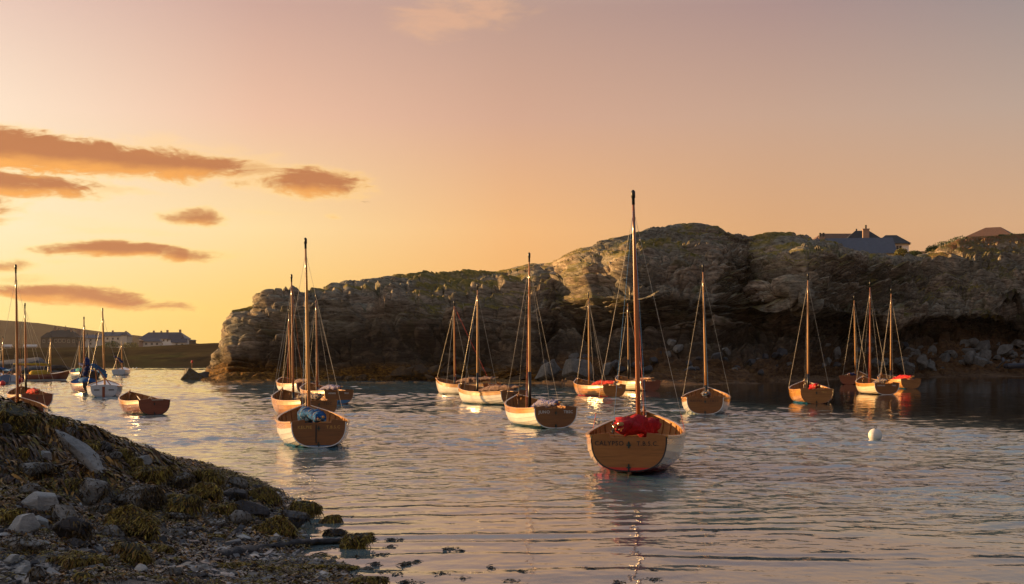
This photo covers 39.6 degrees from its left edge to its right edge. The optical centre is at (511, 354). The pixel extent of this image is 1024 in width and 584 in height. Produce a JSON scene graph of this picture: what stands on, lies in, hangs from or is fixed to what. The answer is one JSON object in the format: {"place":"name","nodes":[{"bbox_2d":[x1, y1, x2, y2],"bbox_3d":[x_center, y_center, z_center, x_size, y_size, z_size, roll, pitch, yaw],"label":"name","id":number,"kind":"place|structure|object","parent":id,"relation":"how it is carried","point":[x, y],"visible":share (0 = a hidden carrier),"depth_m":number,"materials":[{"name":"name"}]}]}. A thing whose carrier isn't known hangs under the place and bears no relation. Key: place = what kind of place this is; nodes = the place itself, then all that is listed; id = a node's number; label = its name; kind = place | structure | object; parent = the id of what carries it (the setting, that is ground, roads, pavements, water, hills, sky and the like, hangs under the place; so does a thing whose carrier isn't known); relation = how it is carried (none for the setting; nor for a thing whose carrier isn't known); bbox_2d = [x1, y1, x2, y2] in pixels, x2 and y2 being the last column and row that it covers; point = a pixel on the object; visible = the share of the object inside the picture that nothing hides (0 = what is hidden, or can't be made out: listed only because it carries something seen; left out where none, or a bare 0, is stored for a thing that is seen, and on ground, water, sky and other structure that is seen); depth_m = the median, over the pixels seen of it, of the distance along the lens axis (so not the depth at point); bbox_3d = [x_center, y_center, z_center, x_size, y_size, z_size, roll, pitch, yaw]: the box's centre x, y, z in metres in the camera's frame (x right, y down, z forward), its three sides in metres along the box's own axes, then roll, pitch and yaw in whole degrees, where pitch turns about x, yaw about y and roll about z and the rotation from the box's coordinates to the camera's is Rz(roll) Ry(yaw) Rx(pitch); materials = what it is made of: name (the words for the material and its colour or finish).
{"place":"outdoors","nodes":[
{"label":"outdoors","id":0,"kind":"place"},
{"bbox_2d":[0,357,46,372],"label":"boat","id":1,"kind":"object","parent":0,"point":[7,365],"visible":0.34,"depth_m":159.90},
{"bbox_2d":[0,320,197,347],"bbox_3d":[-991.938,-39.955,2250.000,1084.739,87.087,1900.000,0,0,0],"label":"hill","id":2,"kind":"structure","parent":0,"point":[40,329],"depth_m":1987.32,"materials":[{"name":"plant"}]},
{"bbox_2d":[0,343,218,366],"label":"shore land","id":3,"kind":"structure","parent":0,"point":[185,355],"depth_m":266.68,"materials":[{"name":"plant"}]},
{"bbox_2d":[40,326,82,347],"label":"stone house","id":4,"kind":"structure","parent":3,"relation":"on","point":[65,337],"depth_m":635.00,"materials":[{"name":"stone"}]},
{"bbox_2d":[82,333,104,346],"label":"terrace house","id":5,"kind":"structure","parent":3,"relation":"on","point":[93,340],"depth_m":656.50,"materials":[{"name":"paint"}]},
{"bbox_2d":[105,341,120,347],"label":"bush","id":6,"kind":"object","parent":3,"relation":"on","point":[113,344],"visible":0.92,"depth_m":599.30,"materials":[{"name":"green plant"}]},
{"bbox_2d":[100,330,131,347],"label":"terrace house","id":7,"kind":"structure","parent":3,"relation":"on","point":[122,337],"depth_m":676.50,"materials":[{"name":"paint"}]},
{"bbox_2d":[138,338,162,346],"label":"cottage","id":8,"kind":"structure","parent":3,"relation":"on","point":[144,342],"depth_m":557.58,"materials":[{"name":"paint"}]},
{"bbox_2d":[138,330,190,345],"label":"long house","id":9,"kind":"structure","parent":3,"relation":"on","point":[166,337],"depth_m":617.51,"materials":[{"name":"stone"}]},
{"bbox_2d":[171,338,187,344],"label":"cottage","id":10,"kind":"structure","parent":3,"relation":"on","point":[175,341],"depth_m":573.40,"materials":[{"name":"paint"}]},
{"bbox_2d":[0,399,330,583],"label":"beach","id":11,"kind":"structure","parent":0,"point":[128,581],"depth_m":16.80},
{"bbox_2d":[0,423,11,435],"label":"boulder","id":12,"kind":"object","parent":11,"relation":"on","point":[8,430],"visible":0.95,"depth_m":17.40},
{"bbox_2d":[4,554,19,563],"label":"boulder","id":13,"kind":"object","parent":11,"relation":"on","point":[11,558],"visible":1,"depth_m":12.77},
{"bbox_2d":[0,403,32,431],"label":"boulder","id":14,"kind":"object","parent":11,"relation":"on","point":[14,411],"visible":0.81,"depth_m":17.87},
{"bbox_2d":[0,537,41,553],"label":"boulder","id":15,"kind":"object","parent":11,"relation":"on","point":[22,542],"visible":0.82,"depth_m":13.18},
{"bbox_2d":[15,565,30,573],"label":"boulder","id":16,"kind":"object","parent":11,"relation":"on","point":[23,569],"visible":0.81,"depth_m":12.49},
{"bbox_2d":[7,513,40,534],"bbox_3d":[-4.912,1.727,14.287,0.260,0.275,0.262,0,0,43],"label":"boulder","id":17,"kind":"object","parent":11,"relation":"on","point":[25,523],"visible":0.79,"depth_m":14.20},
{"bbox_2d":[17,483,40,493],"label":"boulder","id":18,"kind":"object","parent":11,"relation":"on","point":[26,488],"visible":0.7,"depth_m":16.15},
{"bbox_2d":[17,491,58,513],"bbox_3d":[-5.082,1.603,15.243,0.469,0.274,0.291,0,0,6],"label":"boulder","id":19,"kind":"object","parent":11,"relation":"on","point":[38,500],"visible":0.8,"depth_m":15.15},
{"bbox_2d":[17,462,58,475],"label":"boulder","id":20,"kind":"object","parent":11,"relation":"on","point":[29,464],"visible":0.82,"depth_m":16.92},
{"bbox_2d":[30,567,45,580],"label":"boulder","id":21,"kind":"object","parent":11,"relation":"on","point":[37,575],"visible":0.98,"depth_m":12.14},
{"bbox_2d":[35,515,48,526],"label":"boulder","id":22,"kind":"object","parent":11,"relation":"on","point":[42,520],"visible":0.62,"depth_m":14.71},
{"bbox_2d":[41,450,51,459],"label":"boulder","id":23,"kind":"object","parent":11,"relation":"on","point":[44,454],"visible":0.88,"depth_m":17.62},
{"bbox_2d":[52,505,77,520],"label":"boulder","id":24,"kind":"object","parent":11,"relation":"on","point":[61,514],"visible":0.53,"depth_m":15.04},
{"bbox_2d":[52,516,92,540],"bbox_3d":[-4.366,1.771,14.123,0.377,0.314,0.245,-16,-1,4],"label":"boulder","id":25,"kind":"object","parent":11,"relation":"on","point":[65,524],"visible":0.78,"depth_m":14.04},
{"bbox_2d":[54,552,94,563],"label":"boulder","id":26,"kind":"object","parent":11,"relation":"on","point":[81,557],"visible":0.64,"depth_m":12.76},
{"bbox_2d":[66,538,84,546],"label":"boulder","id":27,"kind":"object","parent":11,"relation":"on","point":[74,541],"visible":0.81,"depth_m":13.87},
{"bbox_2d":[55,429,104,474],"bbox_3d":[-5.286,1.197,17.449,0.250,0.829,0.260,-52,12,-34],"label":"boulder","id":28,"kind":"object","parent":11,"relation":"on","point":[78,447],"visible":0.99,"depth_m":17.37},
{"bbox_2d":[79,477,108,503],"bbox_3d":[-4.916,1.627,16.695,0.346,0.326,0.227,14,-2,-8],"label":"boulder","id":29,"kind":"object","parent":11,"relation":"on","point":[93,492],"visible":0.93,"depth_m":16.61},
{"bbox_2d":[90,505,110,514],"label":"boulder","id":30,"kind":"object","parent":11,"relation":"on","point":[104,511],"visible":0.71,"depth_m":15.79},
{"bbox_2d":[99,441,111,451],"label":"boulder","id":31,"kind":"object","parent":11,"relation":"on","point":[108,447],"visible":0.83,"depth_m":18.24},
{"bbox_2d":[96,525,124,536],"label":"boulder","id":32,"kind":"object","parent":11,"relation":"on","point":[121,534],"visible":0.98,"depth_m":14.62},
{"bbox_2d":[119,542,147,560],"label":"boulder","id":33,"kind":"object","parent":11,"relation":"on","point":[123,546],"visible":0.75,"depth_m":13.17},
{"bbox_2d":[112,505,155,538],"bbox_3d":[-3.947,1.778,14.911,0.607,0.395,0.272,0,0,24],"label":"boulder","id":34,"kind":"object","parent":11,"relation":"on","point":[142,535],"visible":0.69,"depth_m":14.81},
{"bbox_2d":[112,484,165,509],"bbox_3d":[-4.437,1.724,16.950,0.503,0.352,0.507,0,0,35],"label":"boulder","id":35,"kind":"object","parent":11,"relation":"on","point":[131,493],"visible":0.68,"depth_m":16.78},
{"bbox_2d":[135,564,147,571],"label":"boulder","id":36,"kind":"object","parent":11,"relation":"on","point":[141,567],"visible":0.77,"depth_m":12.60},
{"bbox_2d":[138,455,152,464],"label":"boulder","id":37,"kind":"object","parent":11,"relation":"on","point":[147,459],"visible":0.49,"depth_m":18.47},
{"bbox_2d":[131,466,168,482],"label":"boulder","id":38,"kind":"object","parent":11,"relation":"on","point":[145,476],"visible":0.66,"depth_m":17.83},
{"bbox_2d":[0,402,343,583],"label":"weed tufts","id":39,"kind":"object","parent":11,"relation":"on","point":[233,474],"visible":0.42,"depth_m":14.89,"materials":[{"name":"plant"}]},
{"bbox_2d":[165,567,182,575],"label":"boulder","id":40,"kind":"object","parent":11,"relation":"on","point":[176,569],"visible":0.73,"depth_m":12.61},
{"bbox_2d":[165,528,186,535],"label":"boulder","id":41,"kind":"object","parent":11,"relation":"on","point":[180,531],"visible":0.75,"depth_m":15.34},
{"bbox_2d":[0,478,357,583],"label":"pebbles","id":42,"kind":"object","parent":11,"relation":"on","point":[268,555],"visible":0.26,"depth_m":13.81,"materials":[{"name":"stone"}]},
{"bbox_2d":[0,395,368,583],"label":"seaweed","id":43,"kind":"object","parent":11,"relation":"on","point":[29,438],"visible":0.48,"depth_m":16.58,"materials":[{"name":"plant"}]},
{"bbox_2d":[172,495,202,512],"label":"boulder","id":44,"kind":"object","parent":11,"relation":"on","point":[187,497],"visible":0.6,"depth_m":16.69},
{"bbox_2d":[0,402,390,583],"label":"rock weed","id":45,"kind":"object","parent":11,"relation":"on","point":[217,480],"visible":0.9,"depth_m":16.38,"materials":[{"name":"plant"}]},
{"bbox_2d":[223,487,247,500],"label":"boulder","id":46,"kind":"object","parent":11,"relation":"on","point":[240,492],"visible":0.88,"depth_m":18.18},
{"bbox_2d":[228,477,247,488],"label":"boulder","id":47,"kind":"object","parent":11,"relation":"on","point":[243,485],"visible":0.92,"depth_m":19.59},
{"bbox_2d":[229,510,251,523],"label":"boulder","id":48,"kind":"object","parent":11,"relation":"on","point":[238,513],"visible":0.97,"depth_m":16.55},
{"bbox_2d":[232,500,269,516],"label":"boulder","id":49,"kind":"object","parent":11,"relation":"on","point":[246,505],"visible":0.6,"depth_m":17.08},
{"bbox_2d":[260,515,293,535],"bbox_3d":[-2.647,1.936,16.069,0.409,0.228,0.203,0,0,10],"label":"boulder","id":50,"kind":"object","parent":11,"relation":"on","point":[282,532],"visible":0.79,"depth_m":16.00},
{"bbox_2d":[218,537,342,557],"bbox_3d":[-2.411,2.033,15.138,0.340,0.173,1.981,0,0,36],"label":"seaweed","id":51,"kind":"object","parent":11,"relation":"on","point":[253,548],"visible":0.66,"depth_m":15.10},
{"bbox_2d":[281,510,309,528],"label":"boulder","id":52,"kind":"object","parent":11,"relation":"on","point":[290,515],"visible":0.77,"depth_m":17.01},
{"bbox_2d":[343,533,369,548],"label":"boulder","id":53,"kind":"object","parent":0,"point":[359,536],"visible":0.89,"depth_m":15.33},
{"bbox_2d":[0,367,1023,583],"bbox_3d":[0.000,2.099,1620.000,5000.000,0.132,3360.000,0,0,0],"label":"water","id":54,"kind":"structure","parent":0,"point":[772,482],"depth_m":23.82,"materials":[{"name":"liquid"}]},
{"bbox_2d":[0,367,10,383],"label":"moored yacht","id":55,"kind":"object","parent":54,"relation":"on","point":[6,378],"visible":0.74,"depth_m":101.83,"materials":[{"name":"white wood"}]},
{"bbox_2d":[0,336,19,381],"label":"moored yacht","id":56,"kind":"object","parent":54,"relation":"on","point":[13,378],"visible":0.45,"depth_m":107.54,"materials":[{"name":"white wood"}]},
{"bbox_2d":[0,264,48,412],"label":"sailing boat","id":57,"kind":"object","parent":54,"relation":"on","point":[40,406],"visible":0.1,"depth_m":43.30,"materials":[{"name":"brown wood"}]},
{"bbox_2d":[6,303,58,406],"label":"sailing boat","id":58,"kind":"object","parent":54,"relation":"on","point":[35,394],"visible":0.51,"depth_m":56.87,"materials":[{"name":"brown wood"}]},
{"bbox_2d":[6,365,70,372],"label":"boat","id":59,"kind":"object","parent":54,"relation":"in","point":[53,367],"visible":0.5,"depth_m":155.34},
{"bbox_2d":[13,338,68,380],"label":"moored yacht","id":60,"kind":"object","parent":54,"relation":"on","point":[46,375],"visible":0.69,"depth_m":112.72,"materials":[{"name":"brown wood"}]},
{"bbox_2d":[69,340,94,377],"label":"moored yacht","id":61,"kind":"object","parent":54,"relation":"on","point":[76,373],"visible":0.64,"depth_m":122.71,"materials":[{"name":"white wood"}]},
{"bbox_2d":[70,317,98,391],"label":"moored yacht","id":62,"kind":"object","parent":54,"relation":"on","point":[78,384],"visible":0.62,"depth_m":79.30,"materials":[{"name":"white wood"}]},
{"bbox_2d":[81,341,100,377],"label":"moored yacht","id":63,"kind":"object","parent":54,"relation":"on","point":[99,374],"visible":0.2,"depth_m":126.50,"materials":[{"name":"wood"}]},
{"bbox_2d":[86,308,122,397],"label":"moored yacht","id":64,"kind":"object","parent":54,"relation":"on","point":[104,387],"visible":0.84,"depth_m":69.98,"materials":[{"name":"white wood"}]},
{"bbox_2d":[111,342,130,374],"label":"moored yacht","id":65,"kind":"object","parent":54,"relation":"on","point":[122,370],"visible":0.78,"depth_m":141.24,"materials":[{"name":"white wood"}]},
{"bbox_2d":[118,389,170,414],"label":"rowing boat","id":66,"kind":"object","parent":54,"relation":"on","point":[130,401],"visible":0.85,"depth_m":49.29,"materials":[{"name":"brown wood"}]},
{"bbox_2d":[180,368,203,379],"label":"rock","id":67,"kind":"object","parent":54,"relation":"in","point":[190,374],"visible":0.63,"depth_m":116.72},
{"bbox_2d":[276,309,318,392],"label":"sailing boat","id":68,"kind":"object","parent":54,"relation":"on","point":[287,383],"visible":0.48,"depth_m":76.73,"materials":[{"name":"white wood"}]},
{"bbox_2d":[271,274,337,414],"bbox_3d":[-7.260,-0.245,48.874,1.766,5.095,4.619,0,0,-26],"label":"sailing boat","id":69,"kind":"object","parent":54,"relation":"on","point":[289,400],"visible":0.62,"depth_m":48.89,"materials":[{"name":"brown wood"}]},
{"bbox_2d":[275,238,349,447],"bbox_3d":[-4.725,-0.271,33.603,1.713,5.082,4.364,0,0,-12],"label":"sailing boat","id":70,"kind":"object","parent":54,"relation":"on","point":[306,424],"visible":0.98,"depth_m":32.10,"materials":[{"name":"brown wood"}]},
{"bbox_2d":[300,294,353,403],"bbox_3d":[-8.128,-0.157,61.388,1.766,4.920,4.619,0,0,-26],"label":"sailing boat","id":71,"kind":"object","parent":54,"relation":"on","point":[331,391],"visible":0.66,"depth_m":60.20,"materials":[{"name":"white wood"}]},
{"bbox_2d":[435,301,500,394],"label":"sailing boat","id":72,"kind":"object","parent":54,"relation":"on","point":[446,386],"visible":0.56,"depth_m":74.26,"materials":[{"name":"white wood"}]},
{"bbox_2d":[458,283,526,404],"bbox_3d":[-0.955,-0.358,59.917,1.766,5.322,4.880,0,0,-33],"label":"sailing boat","id":73,"kind":"object","parent":54,"relation":"on","point":[496,394],"visible":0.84,"depth_m":59.35,"materials":[{"name":"white wood"}]},
{"bbox_2d":[310,515,718,583],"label":"floating seaweed","id":74,"kind":"object","parent":54,"relation":"on","point":[376,564],"visible":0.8,"depth_m":14.07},
{"bbox_2d":[504,252,577,428],"bbox_3d":[0.745,-0.388,42.239,1.766,5.381,4.619,0,0,-14],"label":"sailing boat","id":75,"kind":"object","parent":54,"relation":"on","point":[527,411],"visible":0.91,"depth_m":41.09,"materials":[{"name":"white wood"}]},
{"bbox_2d":[573,292,625,396],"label":"sailing boat","id":76,"kind":"object","parent":54,"relation":"on","point":[583,387],"visible":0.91,"depth_m":71.00,"materials":[{"name":"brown wood"}]},
{"bbox_2d":[586,190,685,474],"bbox_3d":[2.336,-0.467,26.603,1.837,5.388,4.639,0,0,9],"label":"sailing boat","id":77,"kind":"object","parent":54,"relation":"on","point":[639,440],"visible":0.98,"depth_m":24.82,"materials":[{"name":"brown wood"}]},
{"bbox_2d":[615,298,660,390],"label":"sailing boat","id":78,"kind":"object","parent":54,"relation":"on","point":[628,382],"visible":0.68,"depth_m":82.14,"materials":[{"name":"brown wood"}]},
{"bbox_2d":[681,264,730,413],"bbox_3d":[7.038,-0.509,51.588,1.802,5.634,4.712,0,0,9],"label":"sailing boat","id":79,"kind":"object","parent":54,"relation":"on","point":[706,399],"visible":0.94,"depth_m":50.29,"materials":[{"name":"brown wood"}]},
{"bbox_2d":[788,273,833,403],"bbox_3d":[13.082,-0.641,62.343,1.872,5.915,4.896,0,0,5],"label":"sailing boat","id":80,"kind":"object","parent":54,"relation":"on","point":[807,392],"visible":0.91,"depth_m":61.09,"materials":[{"name":"brown wood"}]},
{"bbox_2d":[839,296,866,384],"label":"sailing boat","id":81,"kind":"object","parent":54,"relation":"on","point":[849,379],"visible":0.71,"depth_m":100.65,"materials":[{"name":"brown wood"}]},
{"bbox_2d":[868,425,881,439],"bbox_3d":[8.994,1.968,35.225,0.343,0.411,0.343,0,0,-13],"label":"mooring buoy","id":82,"kind":"object","parent":54,"relation":"on","point":[874,434],"visible":0.81,"depth_m":35.11,"materials":[{"name":"white paint"}]},
{"bbox_2d":[855,282,899,394],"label":"sailing boat","id":83,"kind":"object","parent":54,"relation":"on","point":[878,386],"visible":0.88,"depth_m":74.86,"materials":[{"name":"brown wood"}]},
{"bbox_2d":[877,288,920,388],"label":"sailing boat","id":84,"kind":"object","parent":54,"relation":"on","point":[904,381],"visible":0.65,"depth_m":87.35,"materials":[{"name":"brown wood"}]},
{"bbox_2d":[0,0,1023,343],"label":"sky","id":85,"kind":"structure","parent":0,"point":[165,165],"materials":[{"name":"orange"}]},
{"bbox_2d":[201,223,1023,384],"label":"headland","id":86,"kind":"structure","parent":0,"point":[949,296],"depth_m":123.97,"materials":[{"name":"stone"}]},
{"bbox_2d":[390,366,411,376],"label":"weedy rock","id":87,"kind":"object","parent":86,"relation":"on","point":[400,371],"visible":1,"depth_m":111.99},
{"bbox_2d":[411,364,426,375],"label":"weedy rock","id":88,"kind":"object","parent":86,"relation":"on","point":[422,368],"visible":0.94,"depth_m":112.23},
{"bbox_2d":[439,365,453,375],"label":"weedy rock","id":89,"kind":"object","parent":86,"relation":"on","point":[449,369],"visible":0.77,"depth_m":112.61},
{"bbox_2d":[505,365,519,371],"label":"weedy rock","id":90,"kind":"object","parent":86,"relation":"on","point":[515,368],"visible":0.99,"depth_m":110.30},
{"bbox_2d":[535,360,559,380],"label":"boulder","id":91,"kind":"object","parent":86,"relation":"on","point":[541,375],"visible":0.88,"depth_m":107.94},
{"bbox_2d":[562,358,593,379],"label":"boulder","id":92,"kind":"object","parent":86,"relation":"on","point":[572,367],"visible":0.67,"depth_m":105.73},
{"bbox_2d":[601,362,612,374],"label":"boulder","id":93,"kind":"object","parent":86,"relation":"on","point":[607,368],"visible":0.95,"depth_m":108.00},
{"bbox_2d":[673,344,683,352],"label":"boulder","id":94,"kind":"object","parent":86,"relation":"on","point":[678,348],"visible":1,"depth_m":112.35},
{"bbox_2d":[711,352,722,359],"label":"boulder","id":95,"kind":"object","parent":86,"relation":"on","point":[718,355],"visible":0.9,"depth_m":112.14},
{"bbox_2d":[776,348,787,359],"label":"boulder","id":96,"kind":"object","parent":86,"relation":"on","point":[781,351],"visible":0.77,"depth_m":121.97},
{"bbox_2d":[814,229,856,238],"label":"hip house","id":97,"kind":"structure","parent":86,"relation":"on","point":[836,235],"depth_m":226.25,"materials":[{"name":"grey tile"}]},
{"bbox_2d":[832,346,840,359],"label":"boulder","id":98,"kind":"object","parent":86,"relation":"on","point":[836,354],"visible":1,"depth_m":131.47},
{"bbox_2d":[816,233,896,255],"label":"bungalow","id":99,"kind":"object","parent":86,"relation":"on","point":[887,246],"visible":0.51,"depth_m":202.88,"materials":[{"name":"stone"}]},
{"bbox_2d":[847,225,910,255],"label":"hip house","id":100,"kind":"structure","parent":86,"relation":"on","point":[899,242],"depth_m":221.05,"materials":[{"name":"tile"}]},
{"bbox_2d":[893,247,908,256],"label":"bush","id":101,"kind":"object","parent":86,"relation":"on","point":[900,249],"visible":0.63,"depth_m":195.69,"materials":[{"name":"green plant"}]},
{"bbox_2d":[896,361,914,374],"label":"boulder","id":102,"kind":"object","parent":86,"relation":"on","point":[908,368],"visible":0.98,"depth_m":140.07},
{"bbox_2d":[916,354,928,367],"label":"boulder","id":103,"kind":"object","parent":86,"relation":"on","point":[922,360],"visible":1,"depth_m":142.51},
{"bbox_2d":[939,352,950,361],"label":"boulder","id":104,"kind":"object","parent":86,"relation":"on","point":[945,357],"visible":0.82,"depth_m":146.51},
{"bbox_2d":[964,351,975,363],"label":"boulder","id":105,"kind":"object","parent":86,"relation":"on","point":[969,357],"visible":1,"depth_m":146.44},
{"bbox_2d":[968,338,979,347],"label":"boulder","id":106,"kind":"object","parent":86,"relation":"on","point":[974,342],"visible":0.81,"depth_m":151.60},
{"bbox_2d":[972,356,987,366],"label":"boulder","id":107,"kind":"object","parent":86,"relation":"on","point":[981,361],"visible":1,"depth_m":145.98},
{"bbox_2d":[976,340,990,351],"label":"boulder","id":108,"kind":"object","parent":86,"relation":"on","point":[984,344],"visible":0.75,"depth_m":150.91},
{"bbox_2d":[966,227,1012,237],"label":"hip house","id":109,"kind":"structure","parent":86,"relation":"on","point":[989,231],"depth_m":238.51,"materials":[{"name":"brown tile"}]},
{"bbox_2d":[997,344,1012,355],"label":"boulder","id":110,"kind":"object","parent":86,"relation":"on","point":[1004,349],"visible":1,"depth_m":150.29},
{"bbox_2d":[996,358,1023,368],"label":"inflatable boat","id":111,"kind":"object","parent":86,"relation":"on","point":[1013,365],"visible":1,"depth_m":143.99,"materials":[{"name":"rubber"}]},
{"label":"boulder","id":112,"kind":"object","parent":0,"visible":0},
{"bbox_2d":[980,349,991,360],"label":"boulder","id":113,"kind":"object","parent":112,"relation":"on","point":[986,354],"visible":0.73,"depth_m":147.98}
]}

